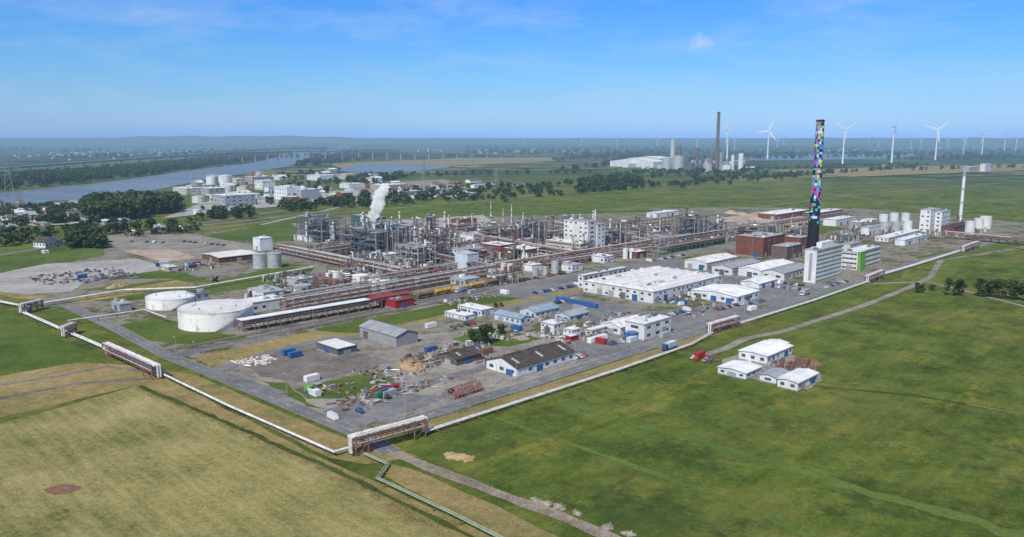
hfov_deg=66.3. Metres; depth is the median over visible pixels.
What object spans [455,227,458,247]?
distillation column
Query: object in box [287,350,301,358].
shipping container
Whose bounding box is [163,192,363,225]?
tree row
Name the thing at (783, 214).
plant building
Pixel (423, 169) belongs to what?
power pylon
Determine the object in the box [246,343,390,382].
brown yard
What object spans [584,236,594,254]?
process unit
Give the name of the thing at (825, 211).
plant building
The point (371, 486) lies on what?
meadow ditch
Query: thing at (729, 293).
logistics hall
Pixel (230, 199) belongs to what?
harbour building
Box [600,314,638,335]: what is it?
workshop hall
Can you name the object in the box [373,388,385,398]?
shipping container
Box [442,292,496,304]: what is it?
stored materials
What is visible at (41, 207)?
village house
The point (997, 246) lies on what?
grass patch
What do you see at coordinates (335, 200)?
woodland
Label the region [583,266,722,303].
production hall
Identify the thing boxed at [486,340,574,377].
warehouse
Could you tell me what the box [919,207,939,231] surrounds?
silo building
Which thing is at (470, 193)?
harbour building
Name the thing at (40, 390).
farm track
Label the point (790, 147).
distant tree row
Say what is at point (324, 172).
industrial building
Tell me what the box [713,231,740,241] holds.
plant equipment
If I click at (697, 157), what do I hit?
slim chimney
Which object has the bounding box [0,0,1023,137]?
sky
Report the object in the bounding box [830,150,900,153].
distant tree row
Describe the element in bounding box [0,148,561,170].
road bridge
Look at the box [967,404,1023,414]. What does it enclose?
bare track
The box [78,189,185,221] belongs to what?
woodland
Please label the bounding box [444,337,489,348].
stored materials
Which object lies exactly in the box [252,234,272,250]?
white building
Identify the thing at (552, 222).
distillation column
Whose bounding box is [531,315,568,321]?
stored materials
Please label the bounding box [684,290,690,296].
parked truck
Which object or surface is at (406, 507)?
ditch reeds
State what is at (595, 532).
access track
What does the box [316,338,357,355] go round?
open shed
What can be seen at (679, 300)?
shipping container
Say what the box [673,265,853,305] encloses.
asphalt yard
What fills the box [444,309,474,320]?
portable cabin
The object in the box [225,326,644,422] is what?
work yard
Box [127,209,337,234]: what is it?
railway sidings
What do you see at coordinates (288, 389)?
grass patch
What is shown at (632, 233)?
plant building
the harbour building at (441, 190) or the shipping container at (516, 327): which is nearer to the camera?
the shipping container at (516, 327)
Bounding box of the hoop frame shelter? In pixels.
[442,380,483,399]
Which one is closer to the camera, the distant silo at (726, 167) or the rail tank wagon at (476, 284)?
the rail tank wagon at (476, 284)
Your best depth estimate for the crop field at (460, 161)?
3249.77 m
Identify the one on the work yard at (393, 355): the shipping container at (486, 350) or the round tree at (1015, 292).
the shipping container at (486, 350)
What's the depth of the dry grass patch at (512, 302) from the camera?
477.32 m
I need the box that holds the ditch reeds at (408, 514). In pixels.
[380,501,437,529]
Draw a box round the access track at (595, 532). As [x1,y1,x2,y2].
[387,450,620,536]
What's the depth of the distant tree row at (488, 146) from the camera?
6997.32 m
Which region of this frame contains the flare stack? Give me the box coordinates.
[958,171,966,221]
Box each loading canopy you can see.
[237,298,370,331]
[366,291,412,309]
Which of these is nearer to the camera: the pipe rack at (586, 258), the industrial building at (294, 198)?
the pipe rack at (586, 258)
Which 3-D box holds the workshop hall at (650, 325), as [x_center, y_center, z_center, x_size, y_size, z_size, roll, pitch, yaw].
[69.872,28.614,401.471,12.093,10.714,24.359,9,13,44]
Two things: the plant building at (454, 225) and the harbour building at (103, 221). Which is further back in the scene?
the harbour building at (103, 221)
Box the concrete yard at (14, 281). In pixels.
[0,259,159,293]
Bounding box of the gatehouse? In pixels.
[160,264,177,271]
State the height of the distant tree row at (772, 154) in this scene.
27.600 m
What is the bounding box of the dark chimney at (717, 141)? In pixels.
[715,112,719,168]
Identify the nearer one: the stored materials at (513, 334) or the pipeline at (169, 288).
the stored materials at (513, 334)
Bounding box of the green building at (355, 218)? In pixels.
[351,214,385,226]
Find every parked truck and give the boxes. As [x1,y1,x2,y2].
[155,261,168,266]
[454,285,467,292]
[572,304,587,309]
[662,340,676,350]
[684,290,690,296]
[800,288,809,295]
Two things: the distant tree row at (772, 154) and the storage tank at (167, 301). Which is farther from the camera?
the distant tree row at (772, 154)
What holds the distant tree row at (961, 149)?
on the ground at (660, 390)
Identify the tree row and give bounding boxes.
[0,202,44,210]
[0,212,80,226]
[0,217,127,236]
[0,217,156,246]
[61,148,101,151]
[63,153,129,157]
[162,152,232,155]
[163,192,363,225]
[188,150,268,154]
[203,147,271,150]
[226,151,329,155]
[271,153,376,157]
[290,146,326,149]
[353,150,407,154]
[363,192,542,206]
[424,169,590,175]
[447,144,488,146]
[447,152,539,156]
[459,145,604,147]
[467,146,512,148]
[467,149,602,153]
[475,149,572,152]
[480,146,545,148]
[481,146,536,149]
[513,144,655,146]
[529,145,676,147]
[536,166,713,187]
[537,147,622,150]
[551,148,668,151]
[552,151,738,159]
[557,147,695,150]
[560,153,630,169]
[564,152,607,156]
[576,151,639,156]
[577,164,915,192]
[587,154,714,159]
[590,146,731,149]
[605,150,665,154]
[625,149,720,153]
[626,148,757,151]
[707,150,797,152]
[708,146,859,148]
[723,148,1020,155]
[725,151,797,155]
[728,151,790,154]
[739,146,782,149]
[742,162,929,169]
[744,153,803,158]
[769,145,880,147]
[772,147,858,150]
[773,150,895,154]
[775,146,810,148]
[775,151,879,155]
[791,153,900,157]
[828,143,873,145]
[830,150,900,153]
[856,151,932,155]
[885,154,991,159]
[904,155,1023,159]
[910,164,1016,169]
[914,152,1001,155]
[916,147,1018,150]
[949,153,1023,159]
[955,152,1014,157]
[964,150,1020,153]
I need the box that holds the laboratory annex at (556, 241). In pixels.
[546,236,588,252]
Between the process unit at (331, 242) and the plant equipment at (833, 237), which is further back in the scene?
the plant equipment at (833, 237)
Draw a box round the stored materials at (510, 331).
[463,327,513,339]
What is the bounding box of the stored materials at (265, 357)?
[231,354,277,365]
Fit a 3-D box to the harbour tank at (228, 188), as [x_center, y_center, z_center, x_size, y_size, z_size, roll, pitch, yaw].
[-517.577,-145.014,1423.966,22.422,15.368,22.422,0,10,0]
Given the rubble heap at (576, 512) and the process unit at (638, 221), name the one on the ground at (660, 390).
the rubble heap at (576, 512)
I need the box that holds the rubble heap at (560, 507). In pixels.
[553,503,565,510]
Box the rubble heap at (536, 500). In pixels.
[530,496,544,504]
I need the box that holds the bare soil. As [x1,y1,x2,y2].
[43,484,81,494]
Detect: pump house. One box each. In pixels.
[110,297,131,311]
[185,288,209,301]
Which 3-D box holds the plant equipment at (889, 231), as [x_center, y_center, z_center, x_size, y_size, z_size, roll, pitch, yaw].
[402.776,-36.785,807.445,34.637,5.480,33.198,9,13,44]
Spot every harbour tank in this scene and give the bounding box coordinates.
[191,196,203,202]
[206,176,217,184]
[218,175,231,186]
[221,184,233,192]
[239,185,248,189]
[250,192,259,199]
[264,187,273,193]
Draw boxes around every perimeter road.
[23,300,400,454]
[363,233,1023,437]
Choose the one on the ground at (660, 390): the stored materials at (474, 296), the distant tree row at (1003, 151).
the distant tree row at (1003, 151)
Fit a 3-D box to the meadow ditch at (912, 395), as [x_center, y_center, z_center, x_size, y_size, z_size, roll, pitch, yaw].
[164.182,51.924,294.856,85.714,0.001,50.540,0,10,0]
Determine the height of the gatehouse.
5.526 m
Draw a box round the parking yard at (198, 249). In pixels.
[107,234,263,261]
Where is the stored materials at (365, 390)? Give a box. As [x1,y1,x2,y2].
[336,375,413,405]
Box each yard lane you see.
[210,335,364,395]
[323,352,576,412]
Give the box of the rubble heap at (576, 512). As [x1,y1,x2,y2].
[573,509,581,515]
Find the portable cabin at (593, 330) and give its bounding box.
[585,325,604,335]
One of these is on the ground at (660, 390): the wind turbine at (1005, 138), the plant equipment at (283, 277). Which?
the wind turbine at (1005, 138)
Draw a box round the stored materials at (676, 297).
[663,293,697,303]
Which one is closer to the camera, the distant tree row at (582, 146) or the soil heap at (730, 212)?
the soil heap at (730, 212)
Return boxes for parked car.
[355,407,364,413]
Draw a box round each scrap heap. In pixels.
[424,352,435,359]
[514,335,531,340]
[807,358,821,365]
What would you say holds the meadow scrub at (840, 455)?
on the ground at (660, 390)
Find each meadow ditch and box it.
[137,385,473,536]
[421,459,585,532]
[814,386,1020,413]
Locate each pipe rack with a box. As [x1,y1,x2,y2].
[274,243,404,275]
[279,272,417,301]
[280,263,496,310]
[308,223,496,257]
[360,262,457,291]
[383,245,496,270]
[452,216,672,246]
[458,230,574,257]
[492,240,652,270]
[544,246,653,267]
[550,221,653,246]
[648,227,738,246]
[654,236,725,254]
[733,211,849,233]
[944,230,1023,244]
[965,234,1023,243]
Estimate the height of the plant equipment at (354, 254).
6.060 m
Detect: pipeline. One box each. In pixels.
[0,300,165,372]
[44,266,313,304]
[68,309,166,321]
[162,372,354,452]
[362,452,502,536]
[423,332,713,431]
[735,280,869,324]
[879,248,968,274]
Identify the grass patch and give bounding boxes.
[0,245,104,272]
[0,292,57,299]
[68,280,193,301]
[82,270,214,290]
[95,266,312,300]
[100,318,246,343]
[136,327,213,343]
[197,331,359,365]
[204,222,295,241]
[262,381,323,408]
[295,371,393,398]
[315,296,519,332]
[368,210,652,218]
[398,288,582,329]
[452,328,540,346]
[648,306,676,310]
[668,252,707,260]
[749,269,904,318]
[775,223,845,232]
[915,241,1023,260]
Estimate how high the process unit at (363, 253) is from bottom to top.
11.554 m
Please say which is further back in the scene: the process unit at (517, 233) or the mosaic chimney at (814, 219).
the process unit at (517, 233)
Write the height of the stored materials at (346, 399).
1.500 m
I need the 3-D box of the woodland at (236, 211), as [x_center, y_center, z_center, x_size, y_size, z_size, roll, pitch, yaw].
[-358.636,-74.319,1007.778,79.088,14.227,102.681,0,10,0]
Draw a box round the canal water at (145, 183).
[0,142,365,203]
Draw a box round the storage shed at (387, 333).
[358,319,417,346]
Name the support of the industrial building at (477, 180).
on the ground at (660, 390)
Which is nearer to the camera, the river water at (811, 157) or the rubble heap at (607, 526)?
the rubble heap at (607, 526)
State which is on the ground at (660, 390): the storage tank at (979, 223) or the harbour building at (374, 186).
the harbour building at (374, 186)
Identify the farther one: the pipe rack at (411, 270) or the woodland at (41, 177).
the woodland at (41, 177)
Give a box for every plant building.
[287,275,312,284]
[297,232,322,241]
[366,249,399,260]
[441,262,456,273]
[446,222,478,231]
[450,274,479,284]
[451,216,476,223]
[451,244,482,255]
[459,231,493,241]
[480,240,513,252]
[486,265,500,277]
[503,244,549,256]
[522,260,541,271]
[562,261,582,271]
[591,253,613,263]
[609,230,636,243]
[628,248,646,258]
[641,229,662,237]
[646,209,678,217]
[654,229,698,241]
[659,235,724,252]
[758,208,808,219]
[784,233,806,249]
[803,208,842,216]
[823,214,855,226]
[849,218,878,227]
[861,223,881,234]
[875,229,920,241]
[895,233,927,245]
[941,221,964,232]
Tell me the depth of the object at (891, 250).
595.74 m
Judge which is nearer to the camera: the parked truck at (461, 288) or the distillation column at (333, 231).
the parked truck at (461, 288)
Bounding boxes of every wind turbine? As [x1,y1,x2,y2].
[721,121,739,159]
[756,120,776,158]
[834,121,857,163]
[890,112,898,162]
[925,120,950,159]
[979,126,991,153]
[1001,126,1009,150]
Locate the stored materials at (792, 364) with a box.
[775,357,814,370]
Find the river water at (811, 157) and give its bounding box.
[737,153,913,160]
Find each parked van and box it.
[327,411,338,420]
[682,306,691,310]
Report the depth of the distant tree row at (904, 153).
4313.75 m
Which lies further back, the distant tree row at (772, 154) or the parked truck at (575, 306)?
the distant tree row at (772, 154)
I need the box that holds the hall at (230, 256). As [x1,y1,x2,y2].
[202,249,256,263]
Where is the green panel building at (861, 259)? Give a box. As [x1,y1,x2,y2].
[858,251,865,271]
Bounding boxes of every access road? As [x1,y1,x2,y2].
[705,260,942,354]
[854,281,1023,306]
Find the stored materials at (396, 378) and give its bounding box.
[352,361,425,381]
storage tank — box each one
[145,289,194,310]
[177,297,254,332]
[193,209,200,213]
[252,253,266,268]
[266,252,282,267]
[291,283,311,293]
[332,271,338,285]
[352,273,368,287]
[367,278,379,290]
[379,279,390,290]
[507,263,513,278]
[532,267,538,276]
[542,266,547,274]
[550,261,558,273]
[622,248,628,258]
[629,248,634,258]
[878,214,887,224]
[880,222,889,232]
[889,213,898,225]
[890,221,900,230]
[901,213,910,225]
[902,220,912,229]
[964,221,975,234]
[974,218,983,228]
[980,216,991,228]
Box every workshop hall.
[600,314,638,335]
[625,311,670,340]
[684,253,737,270]
[712,257,761,275]
[738,259,794,277]
[762,262,803,280]
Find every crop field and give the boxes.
[0,157,204,172]
[332,157,555,167]
[613,166,809,175]
[774,164,1023,176]
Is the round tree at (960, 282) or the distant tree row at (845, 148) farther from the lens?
the distant tree row at (845, 148)
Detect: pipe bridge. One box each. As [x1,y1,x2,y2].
[17,298,43,313]
[58,322,77,337]
[101,340,162,379]
[347,413,427,456]
[706,314,739,334]
[864,269,884,283]
[960,241,979,252]
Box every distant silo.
[662,157,671,168]
[670,139,674,163]
[672,155,683,169]
[677,145,680,155]
[684,156,691,168]
[687,162,693,169]
[700,156,704,167]
[703,163,711,171]
[718,152,723,169]
[721,165,731,170]
[731,155,734,169]
[738,153,743,168]
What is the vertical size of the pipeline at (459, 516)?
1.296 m
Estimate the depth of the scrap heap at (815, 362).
349.76 m
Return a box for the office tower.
[803,234,842,283]
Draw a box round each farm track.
[0,365,156,385]
[0,377,156,398]
[216,163,1009,227]
[760,181,1018,206]
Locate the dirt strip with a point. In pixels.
(25, 403)
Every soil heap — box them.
[724,210,735,213]
[736,212,752,215]
[748,216,761,219]
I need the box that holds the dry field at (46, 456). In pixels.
[0,385,436,536]
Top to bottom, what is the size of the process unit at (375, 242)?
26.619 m
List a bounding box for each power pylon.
[0,157,19,209]
[187,172,200,205]
[301,175,311,202]
[419,161,428,191]
[493,168,498,188]
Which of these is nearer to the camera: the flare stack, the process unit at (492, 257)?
the process unit at (492, 257)
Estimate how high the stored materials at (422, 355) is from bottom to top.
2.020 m
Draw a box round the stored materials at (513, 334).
[490,329,536,340]
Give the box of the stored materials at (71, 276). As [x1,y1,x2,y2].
[24,267,135,284]
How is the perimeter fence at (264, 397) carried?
on the ground at (660, 390)
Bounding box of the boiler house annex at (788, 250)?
[771,241,802,259]
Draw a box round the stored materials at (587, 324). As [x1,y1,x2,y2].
[581,318,613,336]
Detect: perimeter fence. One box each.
[189,366,352,432]
[432,331,707,419]
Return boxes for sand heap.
[105,283,129,288]
[400,358,416,369]
[409,362,426,371]
[444,452,455,457]
[446,453,473,460]
[462,456,474,461]
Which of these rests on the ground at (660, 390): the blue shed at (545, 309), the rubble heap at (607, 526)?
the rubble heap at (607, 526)
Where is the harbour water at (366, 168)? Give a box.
[336,164,455,172]
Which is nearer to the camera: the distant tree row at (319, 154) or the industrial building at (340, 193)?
the industrial building at (340, 193)
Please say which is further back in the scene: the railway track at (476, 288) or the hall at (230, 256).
the hall at (230, 256)
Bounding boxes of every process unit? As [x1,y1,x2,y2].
[296,211,345,241]
[313,267,358,287]
[319,239,344,254]
[338,224,398,254]
[339,256,373,270]
[347,221,358,230]
[358,250,368,258]
[359,218,372,226]
[365,218,420,251]
[371,253,380,266]
[372,249,382,263]
[394,238,435,264]
[406,262,450,279]
[414,216,422,225]
[417,228,450,262]
[423,213,438,227]
[428,226,455,240]
[436,233,464,248]
[458,242,502,258]
[465,222,475,231]
[476,222,513,241]
[483,266,522,284]
[488,251,496,262]
[506,234,541,244]
[507,243,521,259]
[511,224,523,239]
[517,216,547,242]
[555,243,587,256]
[557,225,563,238]
[562,214,577,227]
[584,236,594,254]
[605,220,630,247]
[605,234,612,247]
[626,216,642,230]
[627,224,650,243]
[649,223,672,231]
[649,224,663,230]
[676,212,709,239]
[705,218,726,235]
[736,219,783,232]
[784,223,807,235]
[836,231,857,243]
[862,219,879,226]
[949,215,967,224]
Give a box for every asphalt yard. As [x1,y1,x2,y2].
[485,260,684,297]
[555,296,762,358]
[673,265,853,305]
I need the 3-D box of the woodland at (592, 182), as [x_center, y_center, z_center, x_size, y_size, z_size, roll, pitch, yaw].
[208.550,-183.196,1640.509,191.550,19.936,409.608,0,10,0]
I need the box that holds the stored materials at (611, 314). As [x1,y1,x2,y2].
[599,311,640,320]
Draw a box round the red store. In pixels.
[369,292,413,308]
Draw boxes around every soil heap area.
[401,215,489,226]
[725,209,835,224]
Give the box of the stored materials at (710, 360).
[692,355,718,362]
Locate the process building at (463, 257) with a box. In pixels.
[455,249,478,271]
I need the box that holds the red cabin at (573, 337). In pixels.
[565,333,578,342]
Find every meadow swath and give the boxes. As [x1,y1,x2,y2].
[495,417,813,536]
[559,401,1023,536]
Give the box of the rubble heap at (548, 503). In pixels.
[542,500,552,506]
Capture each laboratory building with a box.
[564,217,595,250]
[596,221,605,250]
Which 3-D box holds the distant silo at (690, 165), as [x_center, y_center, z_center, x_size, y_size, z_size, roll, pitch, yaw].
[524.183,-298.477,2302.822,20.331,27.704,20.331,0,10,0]
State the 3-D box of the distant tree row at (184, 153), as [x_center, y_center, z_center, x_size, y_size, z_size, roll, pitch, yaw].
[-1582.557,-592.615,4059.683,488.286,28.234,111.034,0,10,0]
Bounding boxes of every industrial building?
[12,208,25,214]
[14,199,25,204]
[21,210,36,216]
[37,221,49,226]
[41,250,49,253]
[191,180,203,186]
[223,183,234,190]
[264,193,273,196]
[273,174,286,179]
[286,195,299,200]
[317,185,331,189]
[318,171,330,173]
[326,168,336,173]
[336,191,352,197]
[344,189,356,191]
[465,178,480,182]
[471,183,485,187]
[623,162,635,167]
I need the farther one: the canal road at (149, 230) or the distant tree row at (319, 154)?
the distant tree row at (319, 154)
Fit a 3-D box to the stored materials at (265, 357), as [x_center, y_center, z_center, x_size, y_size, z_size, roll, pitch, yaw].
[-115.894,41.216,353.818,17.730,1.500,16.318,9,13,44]
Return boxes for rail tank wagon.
[416,290,434,298]
[434,287,451,294]
[451,284,468,291]
[469,281,484,288]
[485,278,498,285]
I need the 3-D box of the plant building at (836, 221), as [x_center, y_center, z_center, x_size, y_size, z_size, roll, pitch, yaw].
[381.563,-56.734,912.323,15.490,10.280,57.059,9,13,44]
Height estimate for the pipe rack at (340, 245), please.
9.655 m
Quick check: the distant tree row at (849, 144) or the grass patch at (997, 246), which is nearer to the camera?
the grass patch at (997, 246)
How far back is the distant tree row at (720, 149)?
5365.53 m
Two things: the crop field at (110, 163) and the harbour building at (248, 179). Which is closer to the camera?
the harbour building at (248, 179)
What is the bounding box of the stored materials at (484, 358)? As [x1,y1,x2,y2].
[442,346,490,364]
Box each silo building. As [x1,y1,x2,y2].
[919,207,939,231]
[934,208,950,231]
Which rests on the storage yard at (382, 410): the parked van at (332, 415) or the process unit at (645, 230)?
the parked van at (332, 415)
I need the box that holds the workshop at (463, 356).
[437,345,481,366]
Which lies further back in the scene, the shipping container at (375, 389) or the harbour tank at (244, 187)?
the harbour tank at (244, 187)
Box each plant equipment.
[244,286,307,301]
[262,269,320,285]
[273,280,331,299]
[290,234,328,240]
[307,241,337,250]
[315,269,373,282]
[340,264,401,276]
[347,247,395,258]
[383,259,422,269]
[393,257,446,266]
[449,255,489,264]
[480,249,509,259]
[501,251,536,258]
[539,234,562,241]
[539,247,559,257]
[640,234,669,244]
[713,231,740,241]
[826,233,864,240]
[845,225,877,233]
[881,229,916,234]
[921,229,960,237]
[975,227,986,232]
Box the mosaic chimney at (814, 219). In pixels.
[806,120,824,248]
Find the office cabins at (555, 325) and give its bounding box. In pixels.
[540,317,564,335]
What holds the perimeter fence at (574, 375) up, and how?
on the ground at (660, 390)
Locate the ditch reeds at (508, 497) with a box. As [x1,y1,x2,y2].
[413,460,606,536]
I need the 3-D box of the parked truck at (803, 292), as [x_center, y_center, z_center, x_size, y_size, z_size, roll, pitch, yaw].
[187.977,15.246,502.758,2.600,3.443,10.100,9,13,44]
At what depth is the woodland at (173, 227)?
828.37 m
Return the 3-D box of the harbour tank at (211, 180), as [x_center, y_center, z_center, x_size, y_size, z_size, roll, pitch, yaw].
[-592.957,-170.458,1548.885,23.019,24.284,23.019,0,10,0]
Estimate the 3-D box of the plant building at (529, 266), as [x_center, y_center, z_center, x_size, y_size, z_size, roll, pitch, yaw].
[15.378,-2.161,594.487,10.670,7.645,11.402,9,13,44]
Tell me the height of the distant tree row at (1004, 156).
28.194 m
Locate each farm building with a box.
[241,294,284,313]
[247,284,285,294]
[963,166,976,170]
[980,163,990,171]
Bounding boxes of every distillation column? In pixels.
[304,222,308,241]
[331,222,335,241]
[361,212,364,233]
[412,226,416,248]
[442,211,446,232]
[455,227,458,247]
[498,224,501,239]
[544,216,547,241]
[550,214,554,233]
[685,206,688,230]
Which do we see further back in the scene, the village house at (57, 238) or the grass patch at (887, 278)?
the village house at (57, 238)
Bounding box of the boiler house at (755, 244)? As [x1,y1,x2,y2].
[735,231,784,257]
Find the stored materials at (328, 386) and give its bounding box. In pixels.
[305,380,354,393]
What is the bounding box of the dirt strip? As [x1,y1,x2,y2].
[0,362,168,416]
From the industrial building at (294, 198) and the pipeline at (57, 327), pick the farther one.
the industrial building at (294, 198)
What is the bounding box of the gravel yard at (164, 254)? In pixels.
[127,249,193,260]
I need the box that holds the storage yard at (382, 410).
[325,393,449,424]
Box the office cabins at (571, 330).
[562,323,580,336]
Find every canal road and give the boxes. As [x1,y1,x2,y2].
[0,204,328,255]
[259,199,390,224]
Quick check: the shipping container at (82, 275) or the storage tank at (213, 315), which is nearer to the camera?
the storage tank at (213, 315)
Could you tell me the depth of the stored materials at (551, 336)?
394.09 m
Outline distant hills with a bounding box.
[0,135,1023,140]
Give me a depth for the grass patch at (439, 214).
1054.57 m
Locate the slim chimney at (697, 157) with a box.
[697,148,698,166]
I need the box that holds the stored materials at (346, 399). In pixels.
[326,393,387,410]
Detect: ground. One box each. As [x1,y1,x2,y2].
[0,138,1023,536]
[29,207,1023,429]
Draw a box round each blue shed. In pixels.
[493,309,531,325]
[520,302,559,318]
[554,307,589,321]
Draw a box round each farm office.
[717,360,762,379]
[738,340,793,364]
[759,367,790,383]
[768,339,789,343]
[776,368,818,391]
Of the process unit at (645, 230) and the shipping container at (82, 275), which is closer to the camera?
the shipping container at (82, 275)
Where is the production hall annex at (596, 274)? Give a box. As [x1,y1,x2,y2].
[578,266,627,287]
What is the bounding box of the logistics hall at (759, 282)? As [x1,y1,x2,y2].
[740,275,777,288]
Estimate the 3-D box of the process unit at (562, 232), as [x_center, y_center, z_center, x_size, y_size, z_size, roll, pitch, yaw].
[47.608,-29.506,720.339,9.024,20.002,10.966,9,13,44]
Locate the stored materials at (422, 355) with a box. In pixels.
[400,345,456,367]
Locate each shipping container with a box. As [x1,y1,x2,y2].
[77,274,87,277]
[188,264,196,267]
[281,347,295,355]
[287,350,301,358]
[303,373,319,382]
[304,384,316,391]
[307,386,320,396]
[370,386,384,394]
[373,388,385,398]
[381,387,396,397]
[384,383,398,388]
[424,345,437,352]
[425,322,436,328]
[467,289,476,293]
[480,346,492,354]
[500,289,508,294]
[511,324,522,330]
[555,296,562,300]
[568,299,575,303]
[576,300,582,305]
[587,336,598,342]
[588,302,597,308]
[595,337,607,344]
[596,333,607,338]
[627,335,636,342]
[659,331,669,337]
[676,299,686,304]
[694,350,704,358]
[747,305,756,310]
[794,357,809,365]
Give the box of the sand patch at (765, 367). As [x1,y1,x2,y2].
[722,354,821,389]
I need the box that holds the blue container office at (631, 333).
[623,330,638,339]
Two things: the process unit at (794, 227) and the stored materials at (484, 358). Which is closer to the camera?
the stored materials at (484, 358)
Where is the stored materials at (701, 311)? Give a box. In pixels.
[677,301,734,317]
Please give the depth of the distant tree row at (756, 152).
4348.82 m
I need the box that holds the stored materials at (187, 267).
[159,261,218,272]
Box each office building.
[841,240,861,249]
[841,245,880,270]
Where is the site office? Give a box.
[457,302,493,316]
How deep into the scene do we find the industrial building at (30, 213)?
979.90 m
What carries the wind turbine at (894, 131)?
on the ground at (660, 390)
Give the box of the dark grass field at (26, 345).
[0,308,89,375]
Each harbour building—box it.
[99,217,130,224]
[173,186,201,194]
[199,186,224,194]
[212,192,255,206]
[232,177,244,184]
[244,175,270,183]
[254,179,274,189]
[274,185,300,197]
[296,187,319,199]
[307,174,338,180]
[339,173,355,179]
[339,182,365,188]
[366,177,381,183]
[370,183,407,188]
[394,189,421,194]
[434,187,450,193]
[457,191,476,196]
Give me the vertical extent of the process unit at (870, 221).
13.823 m
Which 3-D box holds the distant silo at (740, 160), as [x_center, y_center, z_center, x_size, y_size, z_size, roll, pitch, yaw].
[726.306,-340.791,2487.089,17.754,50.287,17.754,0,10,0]
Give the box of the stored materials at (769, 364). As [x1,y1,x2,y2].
[748,359,776,365]
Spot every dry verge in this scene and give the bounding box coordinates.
[141,375,489,536]
[162,369,416,463]
[386,464,556,536]
[420,319,759,432]
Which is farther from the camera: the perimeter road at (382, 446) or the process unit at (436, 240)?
the process unit at (436, 240)
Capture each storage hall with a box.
[610,158,661,167]
[633,156,669,159]
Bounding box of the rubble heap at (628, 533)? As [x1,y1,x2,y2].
[621,530,636,536]
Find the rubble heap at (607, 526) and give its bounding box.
[601,522,613,530]
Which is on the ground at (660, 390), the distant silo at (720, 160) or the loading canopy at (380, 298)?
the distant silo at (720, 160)
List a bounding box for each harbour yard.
[0,210,87,226]
[165,190,439,217]
[357,179,468,191]
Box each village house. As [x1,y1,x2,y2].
[32,236,56,247]
[40,206,55,213]
[47,235,62,245]
[53,200,67,204]
[65,210,84,218]
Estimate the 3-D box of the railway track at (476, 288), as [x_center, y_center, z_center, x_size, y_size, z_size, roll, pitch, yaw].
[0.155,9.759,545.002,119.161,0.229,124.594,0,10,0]
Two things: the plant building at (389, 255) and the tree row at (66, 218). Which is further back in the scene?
the tree row at (66, 218)
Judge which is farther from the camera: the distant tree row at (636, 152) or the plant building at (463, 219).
the distant tree row at (636, 152)
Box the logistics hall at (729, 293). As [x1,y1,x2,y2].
[691,284,759,303]
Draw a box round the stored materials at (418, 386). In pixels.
[393,374,453,396]
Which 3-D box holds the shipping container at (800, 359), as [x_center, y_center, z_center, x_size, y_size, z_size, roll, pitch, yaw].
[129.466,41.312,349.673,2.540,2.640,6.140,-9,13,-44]
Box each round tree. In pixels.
[211,276,218,282]
[467,328,478,340]
[471,322,495,341]
[496,323,505,333]
[914,282,925,292]
[943,278,967,294]
[972,278,993,296]
[981,278,1003,297]
[997,278,1023,299]
[1018,282,1023,296]
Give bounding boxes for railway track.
[165,287,495,350]
[195,291,496,348]
[417,268,588,300]
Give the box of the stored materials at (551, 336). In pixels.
[534,324,585,344]
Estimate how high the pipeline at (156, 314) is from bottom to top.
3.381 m
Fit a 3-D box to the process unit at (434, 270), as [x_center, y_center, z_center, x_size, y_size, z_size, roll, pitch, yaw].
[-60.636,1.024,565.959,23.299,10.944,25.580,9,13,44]
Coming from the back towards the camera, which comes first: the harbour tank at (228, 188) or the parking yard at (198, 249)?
the harbour tank at (228, 188)
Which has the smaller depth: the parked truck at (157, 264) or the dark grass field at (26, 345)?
the dark grass field at (26, 345)
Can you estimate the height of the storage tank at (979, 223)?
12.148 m
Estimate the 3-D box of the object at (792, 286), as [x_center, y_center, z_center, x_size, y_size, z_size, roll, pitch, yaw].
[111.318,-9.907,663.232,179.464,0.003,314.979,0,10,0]
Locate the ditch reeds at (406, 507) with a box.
[134,386,462,530]
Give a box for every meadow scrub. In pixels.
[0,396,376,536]
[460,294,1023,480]
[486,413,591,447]
[598,366,1023,536]
[765,409,903,452]
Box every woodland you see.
[0,153,274,190]
[0,201,79,223]
[63,227,108,247]
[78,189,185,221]
[123,221,202,236]
[200,168,340,209]
[206,203,255,218]
[281,184,468,210]
[295,149,400,167]
[332,170,415,183]
[430,180,564,201]
[574,173,650,191]
[637,166,759,177]
[678,168,847,186]
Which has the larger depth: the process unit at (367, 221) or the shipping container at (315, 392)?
the process unit at (367, 221)
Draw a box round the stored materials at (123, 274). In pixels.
[76,272,137,283]

